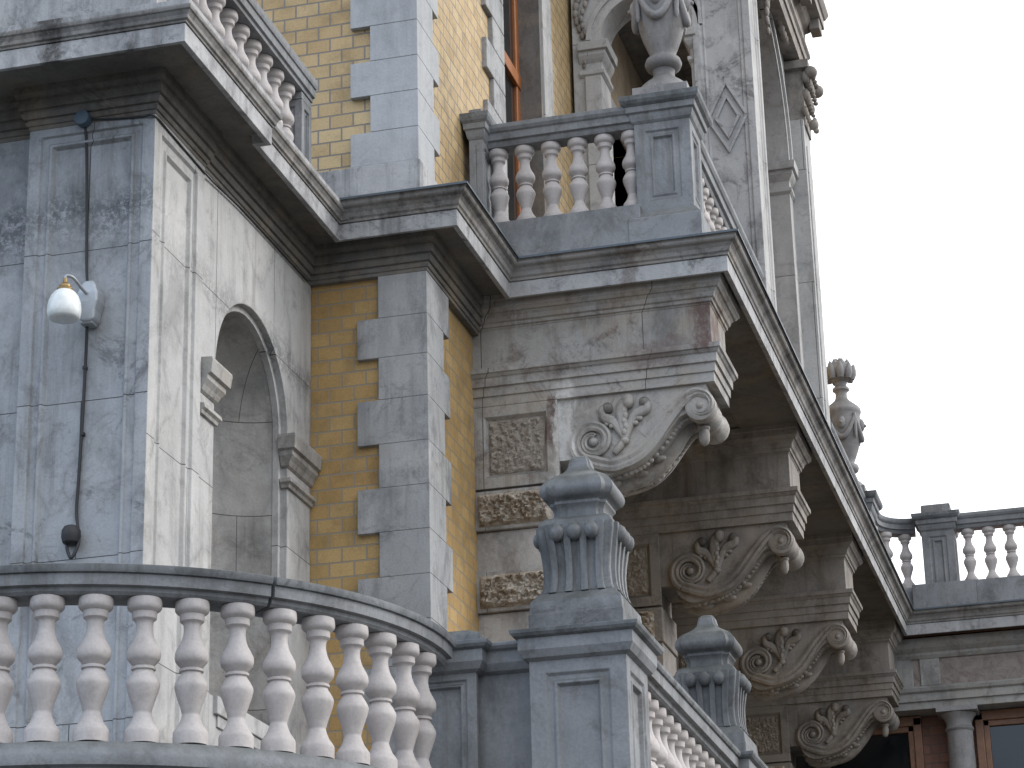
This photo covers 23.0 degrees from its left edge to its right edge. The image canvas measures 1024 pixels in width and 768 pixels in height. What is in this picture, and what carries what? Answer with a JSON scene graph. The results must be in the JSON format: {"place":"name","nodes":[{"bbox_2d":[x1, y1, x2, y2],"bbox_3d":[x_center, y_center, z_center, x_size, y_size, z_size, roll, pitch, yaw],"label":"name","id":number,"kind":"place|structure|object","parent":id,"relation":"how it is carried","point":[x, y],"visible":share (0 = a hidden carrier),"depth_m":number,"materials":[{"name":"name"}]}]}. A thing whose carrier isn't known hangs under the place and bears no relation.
{"place":"outdoors","nodes":[
{"label":"outdoors","id":0,"kind":"place"},
{"bbox_2d":[805,0,1023,584],"label":"sky","id":1,"kind":"structure","parent":0,"point":[917,151],"materials":[{"name":"white"}]},
{"bbox_3d":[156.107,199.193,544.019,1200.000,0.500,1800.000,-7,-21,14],"label":"ground","id":2,"kind":"structure","parent":0,"visible":0},
{"bbox_2d":[0,0,1023,767],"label":"villa","id":3,"kind":"object","parent":2,"relation":"on","point":[420,386],"visible":0.88,"depth_m":19.59,"materials":[{"name":"grey stone"}]},
{"bbox_2d":[61,524,80,546],"bbox_3d":[-2.756,0.948,15.712,0.124,0.130,0.136,-7,-21,14],"label":"socket","id":4,"kind":"object","parent":3,"relation":"attached to","point":[70,535],"visible":1,"depth_m":15.66,"materials":[{"name":"grey plastic"}]},
{"bbox_2d":[47,274,104,327],"bbox_3d":[-2.810,-0.535,16.119,0.218,0.343,0.432,-10,-22,23],"label":"wall lamp","id":5,"kind":"object","parent":3,"relation":"attached to","point":[66,304],"visible":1,"depth_m":16.03,"materials":[{"name":"white glass"}]},
{"bbox_2d":[65,326,88,558],"bbox_3d":[-2.748,0.362,15.933,0.083,1.581,0.111,-19,-27,40],"label":"cable","id":6,"kind":"object","parent":5,"relation":"hanging from","point":[82,433],"visible":1,"depth_m":15.96,"materials":[{"name":"black rubber"}]},
{"bbox_2d":[74,110,91,127],"bbox_3d":[-2.853,-1.762,16.726,0.110,0.110,0.090,-7,-21,14],"label":"junction box","id":7,"kind":"object","parent":3,"relation":"attached to","point":[82,118],"visible":1,"depth_m":16.69,"materials":[{"name":"grey plastic"}]},
{"bbox_2d":[0,0,167,26],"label":"roof parapet","id":8,"kind":"structure","parent":3,"relation":"on","point":[15,12],"depth_m":16.79,"materials":[{"name":"stone"}]},
{"bbox_2d":[84,127,88,280],"bbox_3d":[-2.797,-1.183,16.534,0.080,1.164,0.052,-7,-21,14],"label":"cable","id":9,"kind":"object","parent":3,"relation":"attached to","point":[86,206],"visible":1,"depth_m":16.54,"materials":[{"name":"black rubber"}]},
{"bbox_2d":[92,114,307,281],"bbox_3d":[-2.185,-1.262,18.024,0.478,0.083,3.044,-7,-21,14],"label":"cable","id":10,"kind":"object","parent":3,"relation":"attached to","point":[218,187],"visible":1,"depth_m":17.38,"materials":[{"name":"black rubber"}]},
{"bbox_2d":[168,0,317,140],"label":"roof balustrade","id":11,"kind":"object","parent":3,"relation":"on","point":[250,34],"visible":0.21,"depth_m":18.35,"materials":[{"name":"stone"}]},
{"bbox_2d":[289,91,310,162],"bbox_3d":[-1.699,-1.830,19.051,0.297,0.725,0.220,-7,-21,14],"label":"pedestal","id":12,"kind":"object","parent":3,"relation":"on","point":[300,106],"visible":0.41,"depth_m":19.02,"materials":[{"name":"stone"}]},
{"bbox_2d":[459,110,495,217],"bbox_3d":[-0.237,-1.501,21.146,0.263,1.492,0.586,-7,-21,14],"label":"pedestal","id":13,"kind":"object","parent":3,"relation":"on","point":[477,125],"visible":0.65,"depth_m":21.12,"materials":[{"name":"stone"}]},
{"bbox_2d":[503,0,520,220],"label":"window","id":14,"kind":"structure","parent":3,"relation":"in","point":[510,7],"depth_m":24.16,"materials":[{"name":"orange wood"}]},
{"bbox_2d":[487,106,640,255],"bbox_3d":[0.398,-1.540,21.011,1.435,1.440,0.340,-7,-21,14],"label":"balcony balustrade","id":15,"kind":"object","parent":3,"relation":"on","point":[580,224],"visible":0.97,"depth_m":20.98,"materials":[{"name":"stone"}]},
{"bbox_2d":[618,86,712,241],"bbox_3d":[1.316,-1.625,20.917,0.679,1.492,0.679,-7,-21,14],"label":"pedestal","id":16,"kind":"object","parent":3,"relation":"on","point":[671,127],"visible":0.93,"depth_m":20.79,"materials":[{"name":"stone"}]},
{"bbox_2d":[627,0,693,94],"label":"urn","id":17,"kind":"object","parent":16,"relation":"on","point":[660,27],"visible":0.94,"depth_m":21.25,"materials":[{"name":"stone"}]},
{"bbox_2d":[700,140,763,279],"bbox_3d":[1.865,-0.966,22.663,0.318,1.440,3.480,-7,-21,14],"label":"balcony balustrade","id":18,"kind":"object","parent":3,"relation":"on","point":[719,213],"visible":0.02,"depth_m":22.45,"materials":[{"name":"stone"}]},
{"bbox_2d":[830,422,865,501],"bbox_3d":[3.899,1.608,29.762,0.318,1.440,3.020,-7,-21,14],"label":"balcony balustrade","id":19,"kind":"object","parent":3,"relation":"on","point":[847,461],"depth_m":29.82,"materials":[{"name":"stone"}]},
{"bbox_2d":[863,490,882,522],"bbox_3d":[4.304,2.156,31.347,0.679,1.492,0.679,-7,-21,14],"label":"pedestal","id":20,"kind":"object","parent":3,"relation":"on","point":[873,503],"visible":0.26,"depth_m":31.29,"materials":[{"name":"stone"}]},
{"bbox_2d":[826,358,866,490],"bbox_3d":[4.219,0.568,31.942,0.580,1.903,0.579,-7,-21,14],"label":"urn","id":21,"kind":"object","parent":20,"relation":"on","point":[849,424],"visible":0.69,"depth_m":31.82,"materials":[{"name":"stone"}]},
{"bbox_2d":[795,626,1023,767],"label":"villa wing","id":22,"kind":"structure","parent":3,"relation":"attached to","point":[961,703],"depth_m":30.97,"materials":[{"name":"grey stone"}]},
{"bbox_2d":[795,716,924,767],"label":"window","id":23,"kind":"structure","parent":22,"relation":"in","point":[903,747],"depth_m":31.24,"materials":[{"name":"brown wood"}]},
{"bbox_2d":[875,512,915,606],"bbox_3d":[4.771,2.368,31.879,1.104,1.440,0.469,16,-27,-39],"label":"curved balustrade","id":24,"kind":"object","parent":22,"relation":"on","point":[903,531],"visible":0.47,"depth_m":32.10,"materials":[{"name":"stone"}]},
{"bbox_2d":[911,509,960,583],"bbox_3d":[5.482,2.399,32.012,0.614,1.442,0.659,-7,-21,14],"label":"pedestal","id":25,"kind":"object","parent":22,"relation":"on","point":[938,533],"visible":0.73,"depth_m":31.92,"materials":[{"name":"stone"}]},
{"bbox_2d":[920,503,951,512],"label":"coping block","id":26,"kind":"structure","parent":25,"relation":"on","point":[935,507],"depth_m":32.13,"materials":[{"name":"stone"}]},
{"bbox_2d":[912,507,1023,607],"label":"wing balustrade","id":27,"kind":"object","parent":22,"relation":"on","point":[973,588],"visible":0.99,"depth_m":31.73,"materials":[{"name":"stone"}]},
{"bbox_2d":[974,707,1023,767],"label":"window","id":28,"kind":"structure","parent":22,"relation":"in","point":[1000,732],"depth_m":30.92,"materials":[{"name":"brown wood"}]},
{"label":"terrace wall","id":29,"kind":"object","parent":2,"relation":"on","visible":0},
{"bbox_2d":[0,563,455,767],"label":"curved balustrade","id":30,"kind":"object","parent":29,"relation":"on","point":[417,647],"visible":1,"depth_m":12.26,"materials":[{"name":"stone"}]},
{"bbox_2d":[412,638,491,767],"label":"pedestal","id":31,"kind":"object","parent":29,"relation":"on","point":[453,684],"visible":0.44,"depth_m":13.76,"materials":[{"name":"stone"}]},
{"bbox_2d":[448,630,484,640],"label":"coping block","id":32,"kind":"structure","parent":31,"relation":"on","point":[463,635],"depth_m":13.93,"materials":[{"name":"stone"}]},
{"bbox_2d":[478,640,531,767],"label":"parapet","id":33,"kind":"structure","parent":29,"relation":"on","point":[504,711],"depth_m":13.77,"materials":[{"name":"stone"}]},
{"bbox_2d":[508,618,664,767],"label":"pedestal","id":34,"kind":"object","parent":29,"relation":"on","point":[589,705],"visible":1,"depth_m":13.48,"materials":[{"name":"stone"}]},
{"bbox_2d":[528,456,641,627],"bbox_3d":[0.402,0.909,14.008,0.534,1.056,0.532,-7,-21,14],"label":"finial","id":35,"kind":"object","parent":34,"relation":"on","point":[583,541],"visible":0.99,"depth_m":13.80,"materials":[{"name":"stone"}]},
{"bbox_2d":[647,660,740,767],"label":"straight balustrade","id":36,"kind":"object","parent":29,"relation":"on","point":[686,731],"visible":0.53,"depth_m":15.12,"materials":[{"name":"stone"}]},
{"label":"terrace floor","id":37,"kind":"structure","parent":29,"relation":"on","visible":0},
{"bbox_2d":[739,750,767,767],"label":"pedestal","id":38,"kind":"object","parent":37,"relation":"on","point":[750,759],"visible":0.34,"depth_m":16.72,"materials":[{"name":"stone"}]},
{"bbox_2d":[673,615,757,754],"bbox_3d":[1.373,2.111,17.326,0.534,1.056,0.532,-7,-21,14],"label":"finial","id":39,"kind":"object","parent":38,"relation":"on","point":[712,681],"visible":0.76,"depth_m":17.16,"materials":[{"name":"stone"}]}
]}

